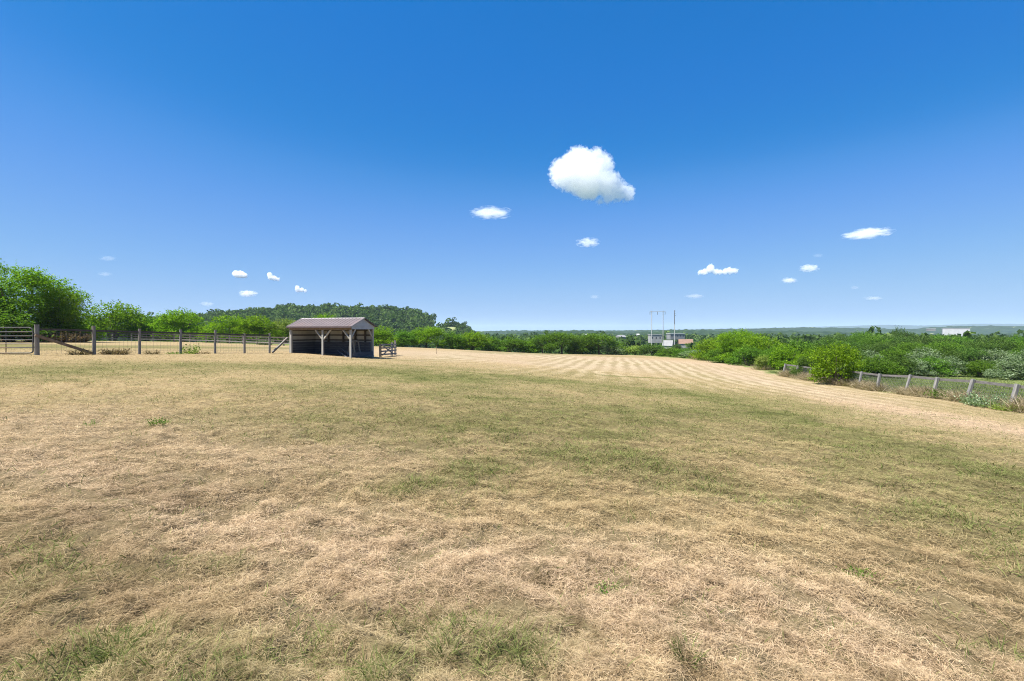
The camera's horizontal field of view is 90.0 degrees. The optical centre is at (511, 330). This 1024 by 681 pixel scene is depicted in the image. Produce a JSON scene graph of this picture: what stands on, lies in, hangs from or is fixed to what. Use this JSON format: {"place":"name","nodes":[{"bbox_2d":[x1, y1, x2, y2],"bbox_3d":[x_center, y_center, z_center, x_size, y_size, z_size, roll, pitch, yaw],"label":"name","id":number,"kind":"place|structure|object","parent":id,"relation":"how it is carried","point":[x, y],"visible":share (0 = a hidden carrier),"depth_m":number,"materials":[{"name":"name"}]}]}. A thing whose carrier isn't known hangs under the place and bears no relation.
{"place":"outdoors","nodes":[
{"label":"outdoors","id":0,"kind":"place"},
{"bbox_2d":[0,340,1023,680],"bbox_3d":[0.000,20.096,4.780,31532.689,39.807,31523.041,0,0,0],"label":"ground","id":1,"kind":"structure","parent":0,"point":[676,368],"depth_m":5.07,"materials":[{"name":"plant"}]},
{"bbox_2d":[0,308,59,341],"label":"understory shrub","id":2,"kind":"object","parent":1,"relation":"on","point":[6,321],"visible":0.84,"depth_m":57.67,"materials":[{"name":"green plant"}]},
{"bbox_2d":[0,258,93,341],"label":"broadleaf tree","id":3,"kind":"object","parent":1,"relation":"on","point":[30,279],"visible":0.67,"depth_m":61.02,"materials":[{"name":"green plant"}]},
{"bbox_2d":[17,286,91,341],"bbox_3d":[-56.748,-2.046,63.712,6.961,7.777,7.419,0,0,45],"label":"broadleaf tree","id":4,"kind":"object","parent":1,"relation":"on","point":[67,314],"visible":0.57,"depth_m":63.09,"materials":[{"name":"green plant"}]},
{"bbox_2d":[41,331,91,342],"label":"brush clump","id":5,"kind":"object","parent":1,"relation":"on","point":[78,338],"visible":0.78,"depth_m":61.08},
{"bbox_2d":[31,312,111,340],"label":"understory shrub","id":6,"kind":"object","parent":1,"relation":"on","point":[98,333],"visible":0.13,"depth_m":66.92,"materials":[{"name":"green plant"}]},
{"bbox_2d":[64,348,93,354],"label":"brush clump","id":7,"kind":"object","parent":1,"relation":"on","point":[80,353],"visible":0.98,"depth_m":26.36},
{"bbox_2d":[98,347,132,354],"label":"brush clump","id":8,"kind":"object","parent":1,"relation":"on","point":[111,352],"visible":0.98,"depth_m":27.65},
{"bbox_2d":[87,626,144,659],"bbox_3d":[-1.811,1.439,2.351,0.229,0.103,0.233,0,0,37],"label":"weed tuft","id":9,"kind":"object","parent":1,"relation":"on","point":[101,653],"visible":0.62,"depth_m":2.35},
{"bbox_2d":[81,299,151,340],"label":"hedge shrub","id":10,"kind":"object","parent":1,"relation":"on","point":[116,317],"visible":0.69,"depth_m":91.16,"materials":[{"name":"green plant"}]},
{"bbox_2d":[123,314,170,340],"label":"hedge shrub","id":11,"kind":"object","parent":1,"relation":"on","point":[148,321],"visible":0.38,"depth_m":95.08,"materials":[{"name":"green plant"}]},
{"bbox_2d":[15,333,288,344],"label":"board fence","id":12,"kind":"object","parent":1,"relation":"on","point":[189,337],"visible":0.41,"depth_m":82.64,"materials":[{"name":"grey wood"}]},
{"bbox_2d":[146,417,171,425],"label":"weed tuft","id":13,"kind":"object","parent":1,"relation":"on","point":[162,422],"visible":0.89,"depth_m":7.96,"materials":[{"name":"green plant"}]},
{"bbox_2d":[34,324,288,354],"bbox_3d":[-19.710,0.826,31.150,0.433,2.280,14.358,0,0,29],"label":"wire fence","id":14,"kind":"object","parent":1,"relation":"on","point":[37,337],"visible":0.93,"depth_m":28.86,"materials":[{"name":"brown wood"}]},
{"bbox_2d":[0,327,36,353],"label":"tube gate","id":15,"kind":"structure","parent":14,"relation":"attached to","point":[6,339],"depth_m":24.87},
{"bbox_2d":[145,307,210,341],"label":"hedge shrub","id":16,"kind":"object","parent":1,"relation":"on","point":[177,321],"visible":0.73,"depth_m":90.10,"materials":[{"name":"green plant"}]},
{"bbox_2d":[180,343,200,353],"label":"brush clump","id":17,"kind":"object","parent":1,"relation":"on","point":[189,350],"visible":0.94,"depth_m":31.33,"materials":[{"name":"green plant"}]},
{"bbox_2d":[196,311,251,342],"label":"hedge shrub","id":18,"kind":"object","parent":1,"relation":"on","point":[220,326],"visible":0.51,"depth_m":88.59,"materials":[{"name":"green plant"}]},
{"bbox_2d":[228,313,286,343],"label":"hedge shrub","id":19,"kind":"object","parent":1,"relation":"on","point":[254,326],"visible":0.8,"depth_m":88.54,"materials":[{"name":"green plant"}]},
{"bbox_2d":[266,316,295,343],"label":"hedge shrub","id":20,"kind":"object","parent":1,"relation":"on","point":[283,325],"visible":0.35,"depth_m":92.70,"materials":[{"name":"green plant"}]},
{"bbox_2d":[286,317,376,357],"bbox_3d":[-13.416,0.665,38.222,5.776,3.279,3.109,0,0,20],"label":"run in shed","id":21,"kind":"object","parent":1,"relation":"on","point":[323,336],"visible":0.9,"depth_m":38.51,"materials":[{"name":"grey"}]},
{"bbox_2d":[374,325,400,346],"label":"hedge shrub","id":22,"kind":"object","parent":1,"relation":"on","point":[380,337],"visible":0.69,"depth_m":97.60,"materials":[{"name":"green plant"}]},
{"bbox_2d":[379,340,396,356],"bbox_3d":[-10.462,1.685,43.502,0.304,1.654,6.169,0,0,-2],"label":"wooden hurdle","id":23,"kind":"object","parent":1,"relation":"on","point":[389,350],"visible":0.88,"depth_m":42.97,"materials":[{"name":"grey wood"}]},
{"bbox_2d":[388,329,420,346],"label":"hedge shrub","id":24,"kind":"object","parent":1,"relation":"on","point":[403,337],"visible":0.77,"depth_m":102.39,"materials":[{"name":"green plant"}]},
{"bbox_2d":[407,326,446,347],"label":"hedge shrub","id":25,"kind":"object","parent":1,"relation":"on","point":[427,334],"visible":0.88,"depth_m":105.10,"materials":[{"name":"green plant"}]},
{"bbox_2d":[417,625,476,663],"bbox_3d":[-0.308,1.502,2.447,0.288,0.123,0.282,0,0,0],"label":"weed tuft","id":26,"kind":"object","parent":1,"relation":"on","point":[440,648],"visible":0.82,"depth_m":2.45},
{"bbox_2d":[432,331,467,349],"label":"hedge shrub","id":27,"kind":"object","parent":1,"relation":"on","point":[454,340],"visible":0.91,"depth_m":108.41,"materials":[{"name":"green plant"}]},
{"bbox_2d":[456,330,494,349],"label":"hedge shrub","id":28,"kind":"object","parent":1,"relation":"on","point":[474,342],"visible":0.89,"depth_m":110.67,"materials":[{"name":"green plant"}]},
{"bbox_2d":[476,335,506,351],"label":"hedge shrub","id":29,"kind":"object","parent":1,"relation":"on","point":[490,346],"visible":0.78,"depth_m":117.33,"materials":[{"name":"green plant"}]},
{"bbox_2d":[0,348,1023,680],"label":"mown hay","id":30,"kind":"object","parent":1,"relation":"on","point":[576,650],"visible":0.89,"depth_m":3.62,"materials":[{"name":"plant"}]},
{"bbox_2d":[492,337,532,352],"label":"hedge shrub","id":31,"kind":"object","parent":1,"relation":"on","point":[515,343],"visible":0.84,"depth_m":119.92,"materials":[{"name":"green plant"}]},
{"bbox_2d":[518,341,541,352],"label":"hedge shrub","id":32,"kind":"object","parent":1,"relation":"on","point":[535,350],"visible":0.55,"depth_m":123.62,"materials":[{"name":"green plant"}]},
{"bbox_2d":[528,334,557,353],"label":"hedge shrub","id":33,"kind":"object","parent":1,"relation":"on","point":[537,341],"visible":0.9,"depth_m":123.21,"materials":[{"name":"green plant"}]},
{"bbox_2d":[541,331,582,353],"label":"hedge shrub","id":34,"kind":"object","parent":1,"relation":"on","point":[559,335],"visible":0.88,"depth_m":124.44,"materials":[{"name":"green plant"}]},
{"bbox_2d":[562,335,595,353],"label":"hedge shrub","id":35,"kind":"object","parent":1,"relation":"on","point":[580,350],"visible":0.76,"depth_m":126.16,"materials":[{"name":"green plant"}]},
{"bbox_2d":[469,330,704,354],"bbox_3d":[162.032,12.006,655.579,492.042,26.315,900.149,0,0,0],"label":"valley woodland","id":36,"kind":"object","parent":1,"relation":"on","point":[630,340],"visible":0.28,"depth_m":239.91,"materials":[{"name":"green plant"}]},
{"bbox_2d":[577,333,625,354],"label":"hedge shrub","id":37,"kind":"object","parent":1,"relation":"on","point":[596,338],"visible":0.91,"depth_m":125.99,"materials":[{"name":"green plant"}]},
{"bbox_2d":[591,578,623,594],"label":"weed tuft","id":38,"kind":"object","parent":1,"relation":"on","point":[603,584],"visible":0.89,"depth_m":3.09,"materials":[{"name":"green plant"}]},
{"bbox_2d":[600,345,624,354],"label":"hedge shrub","id":39,"kind":"object","parent":1,"relation":"on","point":[616,349],"visible":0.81,"depth_m":125.65,"materials":[{"name":"green plant"}]},
{"bbox_2d":[620,345,643,354],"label":"hedge shrub","id":40,"kind":"object","parent":1,"relation":"on","point":[632,349],"visible":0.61,"depth_m":129.67,"materials":[{"name":"green plant"}]},
{"bbox_2d":[634,344,663,355],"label":"hedge shrub","id":41,"kind":"object","parent":1,"relation":"on","point":[647,349],"visible":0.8,"depth_m":126.64,"materials":[{"name":"green plant"}]},
{"bbox_2d":[648,334,661,342],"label":"farm building","id":42,"kind":"structure","parent":1,"relation":"on","point":[656,338],"depth_m":426.00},
{"bbox_2d":[652,346,680,356],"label":"hedge shrub","id":43,"kind":"object","parent":1,"relation":"on","point":[666,352],"visible":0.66,"depth_m":116.97,"materials":[{"name":"green plant"}]},
{"bbox_2d":[662,340,673,348],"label":"farm barn","id":44,"kind":"structure","parent":1,"relation":"on","point":[668,343],"depth_m":392.32,"materials":[{"name":"white paint"}]},
{"bbox_2d":[666,333,684,339],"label":"farm building","id":45,"kind":"structure","parent":1,"relation":"on","point":[669,336],"depth_m":465.64,"materials":[{"name":"white paint"}]},
{"bbox_2d":[669,348,697,357],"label":"hedge shrub","id":46,"kind":"object","parent":1,"relation":"on","point":[677,351],"visible":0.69,"depth_m":109.58,"materials":[{"name":"green plant"}]},
{"bbox_2d":[678,339,692,347],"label":"farm house","id":47,"kind":"structure","parent":1,"relation":"on","point":[681,342],"depth_m":397.50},
{"bbox_2d":[665,632,708,668],"bbox_3d":[0.840,1.519,2.437,0.236,0.130,0.237,0,0,19],"label":"weed tuft","id":48,"kind":"object","parent":1,"relation":"on","point":[677,648],"visible":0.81,"depth_m":2.44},
{"bbox_2d":[686,337,723,359],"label":"hedge shrub","id":49,"kind":"object","parent":1,"relation":"on","point":[707,346],"visible":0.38,"depth_m":92.98,"materials":[{"name":"green plant"}]},
{"bbox_2d":[700,346,738,362],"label":"understory shrub","id":50,"kind":"object","parent":1,"relation":"on","point":[711,355],"visible":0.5,"depth_m":83.77,"materials":[{"name":"green plant"}]},
{"bbox_2d":[703,327,765,363],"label":"hedge shrub","id":51,"kind":"object","parent":1,"relation":"on","point":[729,342],"visible":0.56,"depth_m":82.68,"materials":[{"name":"green plant"}]},
{"bbox_2d":[724,343,765,365],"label":"understory shrub","id":52,"kind":"object","parent":1,"relation":"on","point":[751,352],"visible":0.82,"depth_m":75.59,"materials":[{"name":"green plant"}]},
{"bbox_2d":[736,333,784,365],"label":"hedge shrub","id":53,"kind":"object","parent":1,"relation":"on","point":[760,344],"visible":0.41,"depth_m":76.58,"materials":[{"name":"green plant"}]},
{"bbox_2d":[753,355,769,369],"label":"hedge shrub","id":54,"kind":"object","parent":1,"relation":"on","point":[761,361],"visible":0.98,"depth_m":65.62,"materials":[{"name":"green plant"}]},
{"bbox_2d":[756,343,782,368],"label":"understory shrub","id":55,"kind":"object","parent":1,"relation":"on","point":[767,353],"visible":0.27,"depth_m":68.74,"materials":[{"name":"green plant"}]},
{"bbox_2d":[764,344,800,369],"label":"hedge shrub","id":56,"kind":"object","parent":1,"relation":"on","point":[781,356],"visible":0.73,"depth_m":65.74,"materials":[{"name":"green plant"}]},
{"bbox_2d":[783,336,815,356],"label":"hedge shrub","id":57,"kind":"object","parent":1,"relation":"on","point":[798,344],"visible":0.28,"depth_m":73.35,"materials":[{"name":"green plant"}]},
{"bbox_2d":[788,355,816,376],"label":"hedge shrub","id":58,"kind":"object","parent":1,"relation":"on","point":[801,369],"visible":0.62,"depth_m":51.84,"materials":[{"name":"green plant"}]},
{"bbox_2d":[787,349,825,369],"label":"hedge shrub","id":59,"kind":"object","parent":1,"relation":"on","point":[797,356],"visible":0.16,"depth_m":57.84,"materials":[{"name":"green plant"}]},
{"bbox_2d":[795,344,842,366],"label":"hedge shrub","id":60,"kind":"object","parent":1,"relation":"on","point":[803,352],"visible":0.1,"depth_m":69.54,"materials":[{"name":"green plant"}]},
{"bbox_2d":[804,340,867,384],"bbox_3d":[27.088,2.737,42.746,4.299,4.021,4.651,0,0,-44],"label":"hedge shrub","id":61,"kind":"object","parent":1,"relation":"on","point":[840,356],"visible":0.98,"depth_m":42.28,"materials":[{"name":"green plant"}]},
{"bbox_2d":[807,337,864,351],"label":"hedge shrub","id":62,"kind":"object","parent":1,"relation":"on","point":[852,344],"visible":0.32,"depth_m":93.58,"materials":[{"name":"green plant"}]},
{"bbox_2d":[819,334,855,342],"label":"thicket tree","id":63,"kind":"object","parent":1,"relation":"on","point":[839,336],"visible":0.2,"depth_m":142.40,"materials":[{"name":"green plant"}]},
{"bbox_2d":[836,347,867,367],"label":"thicket shrub","id":64,"kind":"object","parent":1,"relation":"on","point":[863,355],"visible":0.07,"depth_m":68.55,"materials":[{"name":"green plant"}]},
{"bbox_2d":[683,326,1023,360],"bbox_3d":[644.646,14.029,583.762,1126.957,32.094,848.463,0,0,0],"label":"valley woodland","id":65,"kind":"object","parent":1,"relation":"on","point":[785,338],"visible":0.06,"depth_m":218.92,"materials":[{"name":"green plant"}]},
{"bbox_2d":[835,561,877,580],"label":"weed tuft","id":66,"kind":"object","parent":1,"relation":"on","point":[863,574],"visible":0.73,"depth_m":3.43,"materials":[{"name":"green plant"}]},
{"bbox_2d":[847,330,884,344],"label":"thicket tree","id":67,"kind":"object","parent":1,"relation":"on","point":[857,337],"visible":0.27,"depth_m":163.76,"materials":[{"name":"green plant"}]},
{"bbox_2d":[851,342,891,358],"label":"thicket tree","id":68,"kind":"object","parent":1,"relation":"on","point":[876,348],"visible":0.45,"depth_m":104.48,"materials":[{"name":"green plant"}]},
{"bbox_2d":[854,335,892,345],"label":"thicket tree","id":69,"kind":"object","parent":1,"relation":"on","point":[869,340],"visible":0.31,"depth_m":133.90,"materials":[{"name":"green plant"}]},
{"bbox_2d":[862,350,889,364],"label":"thicket shrub","id":70,"kind":"object","parent":1,"relation":"on","point":[868,355],"visible":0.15,"depth_m":74.71,"materials":[{"name":"green plant"}]},
{"bbox_2d":[854,353,907,377],"bbox_3d":[36.863,3.572,51.442,4.827,2.736,4.606,0,0,38],"label":"thicket shrub","id":71,"kind":"object","parent":1,"relation":"on","point":[871,363],"visible":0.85,"depth_m":50.72,"materials":[{"name":"green plant"}]},
{"bbox_2d":[872,339,912,353],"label":"thicket tree","id":72,"kind":"object","parent":1,"relation":"on","point":[887,344],"visible":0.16,"depth_m":107.13,"materials":[{"name":"green plant"}]},
{"bbox_2d":[878,345,915,366],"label":"thicket shrub","id":73,"kind":"object","parent":1,"relation":"on","point":[900,352],"visible":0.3,"depth_m":74.33,"materials":[{"name":"green plant"}]},
{"bbox_2d":[876,354,918,374],"bbox_3d":[42.532,3.834,56.935,5.129,2.626,5.076,0,0,-29],"label":"thicket shrub","id":74,"kind":"object","parent":1,"relation":"on","point":[905,362],"visible":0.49,"depth_m":55.99,"materials":[{"name":"green plant"}]},
{"bbox_2d":[776,368,1023,412],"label":"dry weeds","id":75,"kind":"object","parent":1,"relation":"on","point":[872,386],"visible":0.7,"depth_m":31.84,"materials":[{"name":"plant"}]},
{"bbox_2d":[881,334,921,350],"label":"thicket tree","id":76,"kind":"object","parent":1,"relation":"on","point":[894,339],"visible":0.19,"depth_m":139.39,"materials":[{"name":"green plant"}]},
{"bbox_2d":[783,364,1023,401],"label":"leaning fence","id":77,"kind":"object","parent":1,"relation":"on","point":[1016,388],"visible":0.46,"depth_m":30.98,"materials":[{"name":"grey wood"}]},
{"bbox_2d":[890,327,916,340],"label":"thicket tree","id":78,"kind":"object","parent":1,"relation":"on","point":[901,333],"visible":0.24,"depth_m":164.06,"materials":[{"name":"green plant"}]},
{"bbox_2d":[895,342,931,354],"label":"thicket tree","id":79,"kind":"object","parent":1,"relation":"on","point":[908,345],"visible":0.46,"depth_m":100.07,"materials":[{"name":"green plant"}]},
{"bbox_2d":[899,359,938,376],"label":"thicket shrub","id":80,"kind":"object","parent":1,"relation":"on","point":[920,370],"visible":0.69,"depth_m":55.73,"materials":[{"name":"green plant"}]},
{"bbox_2d":[904,346,942,363],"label":"thicket shrub","id":81,"kind":"object","parent":1,"relation":"on","point":[920,354],"visible":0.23,"depth_m":70.20,"materials":[{"name":"green plant"}]},
{"bbox_2d":[904,334,953,348],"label":"thicket tree","id":82,"kind":"object","parent":1,"relation":"on","point":[926,340],"visible":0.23,"depth_m":139.95,"materials":[{"name":"green plant"}]},
{"bbox_2d":[914,355,961,376],"bbox_3d":[46.900,3.937,57.014,5.616,2.494,4.977,0,0,41],"label":"thicket shrub","id":83,"kind":"object","parent":1,"relation":"on","point":[938,366],"visible":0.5,"depth_m":56.08,"materials":[{"name":"green plant"}]},
{"bbox_2d":[923,386,966,398],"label":"weed clump","id":84,"kind":"object","parent":1,"relation":"on","point":[934,394],"visible":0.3,"depth_m":29.89,"materials":[{"name":"green plant"}]},
{"bbox_2d":[923,340,967,356],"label":"thicket tree","id":85,"kind":"object","parent":1,"relation":"on","point":[952,345],"visible":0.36,"depth_m":98.10,"materials":[{"name":"green plant"}]},
{"bbox_2d":[926,346,965,365],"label":"thicket shrub","id":86,"kind":"object","parent":1,"relation":"on","point":[949,353],"visible":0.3,"depth_m":72.33,"materials":[{"name":"green plant"}]},
{"bbox_2d":[923,333,971,354],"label":"thicket tree","id":87,"kind":"object","parent":1,"relation":"on","point":[956,339],"visible":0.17,"depth_m":141.73,"materials":[{"name":"green plant"}]},
{"bbox_2d":[934,356,973,376],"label":"thicket shrub","id":88,"kind":"object","parent":1,"relation":"on","point":[957,364],"visible":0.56,"depth_m":56.30,"materials":[{"name":"green plant"}]},
{"bbox_2d":[942,328,969,335],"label":"warehouse","id":89,"kind":"structure","parent":1,"relation":"on","point":[951,331],"depth_m":617.24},
{"bbox_2d":[953,345,995,363],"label":"thicket shrub","id":90,"kind":"object","parent":1,"relation":"on","point":[969,355],"visible":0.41,"depth_m":72.76,"materials":[{"name":"green plant"}]},
{"bbox_2d":[959,340,1000,353],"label":"thicket tree","id":91,"kind":"object","parent":1,"relation":"on","point":[974,344],"visible":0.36,"depth_m":100.17,"materials":[{"name":"green plant"}]},
{"bbox_2d":[950,391,1010,407],"bbox_3d":[24.172,3.533,25.995,2.815,0.834,2.918,0,0,0],"label":"weed clump","id":92,"kind":"object","parent":1,"relation":"on","point":[968,400],"visible":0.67,"depth_m":25.96,"materials":[{"name":"green plant"}]},
{"bbox_2d":[960,360,1002,376],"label":"thicket shrub","id":93,"kind":"object","parent":1,"relation":"on","point":[976,368],"visible":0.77,"depth_m":55.50,"materials":[{"name":"green plant"}]},
{"bbox_2d":[979,360,1006,377],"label":"thicket shrub","id":94,"kind":"object","parent":1,"relation":"on","point":[992,364],"visible":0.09,"depth_m":57.08,"materials":[{"name":"green plant"}]},
{"bbox_2d":[967,348,1019,368],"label":"thicket shrub","id":95,"kind":"object","parent":1,"relation":"on","point":[999,354],"visible":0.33,"depth_m":71.05,"materials":[{"name":"green plant"}]},
{"bbox_2d":[965,338,1022,351],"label":"thicket tree","id":96,"kind":"object","parent":1,"relation":"on","point":[1003,347],"visible":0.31,"depth_m":104.65,"materials":[{"name":"green plant"}]},
{"bbox_2d":[976,334,1011,344],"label":"thicket tree","id":97,"kind":"object","parent":1,"relation":"on","point":[990,339],"visible":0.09,"depth_m":136.27,"materials":[{"name":"green plant"}]},
{"bbox_2d":[982,403,1018,410],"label":"weed clump","id":98,"kind":"object","parent":1,"relation":"on","point":[999,408],"visible":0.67,"depth_m":24.51,"materials":[{"name":"green plant"}]},
{"bbox_2d":[981,354,1023,379],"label":"thicket shrub","id":99,"kind":"object","parent":1,"relation":"on","point":[1016,368],"visible":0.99,"depth_m":51.59,"materials":[{"name":"green plant"}]},
{"bbox_2d":[995,333,1023,348],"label":"thicket tree","id":100,"kind":"object","parent":1,"relation":"on","point":[1017,340],"visible":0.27,"depth_m":133.20,"materials":[{"name":"green plant"}]},
{"bbox_2d":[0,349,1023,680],"bbox_3d":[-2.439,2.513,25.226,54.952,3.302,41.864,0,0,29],"label":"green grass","id":101,"kind":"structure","parent":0,"point":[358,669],"depth_m":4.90,"materials":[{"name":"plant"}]},
{"bbox_2d":[0,0,1023,330],"label":"sky","id":102,"kind":"structure","parent":0,"point":[490,165],"materials":[{"name":"blue"}]},
{"bbox_2d":[475,325,1023,334],"bbox_3d":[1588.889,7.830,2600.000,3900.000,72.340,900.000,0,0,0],"label":"hills","id":103,"kind":"structure","parent":0,"point":[989,329],"depth_m":2438.59,"materials":[{"name":"green plant"}]},
{"bbox_2d":[490,329,1022,336],"bbox_3d":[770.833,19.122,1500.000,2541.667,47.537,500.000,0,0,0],"label":"hills","id":104,"kind":"structure","parent":0,"point":[715,333],"depth_m":1426.31,"materials":[{"name":"green plant"}]},
{"bbox_2d":[595,324,1023,330],"bbox_3d":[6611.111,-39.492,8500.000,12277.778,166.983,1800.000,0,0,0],"label":"mountains","id":105,"kind":"structure","parent":0,"point":[896,326],"depth_m":8225.53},
{"bbox_2d":[770,370,1023,400],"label":"pasture grass","id":106,"kind":"structure","parent":0,"point":[894,384],"depth_m":40.70,"materials":[{"name":"plant"}]},
{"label":"wooded hill","id":107,"kind":"structure","parent":0,"visible":0},
{"bbox_2d":[4,302,479,348],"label":"hill woodland","id":108,"kind":"object","parent":107,"relation":"on","point":[407,318],"visible":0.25,"depth_m":567.26,"materials":[{"name":"green plant"}]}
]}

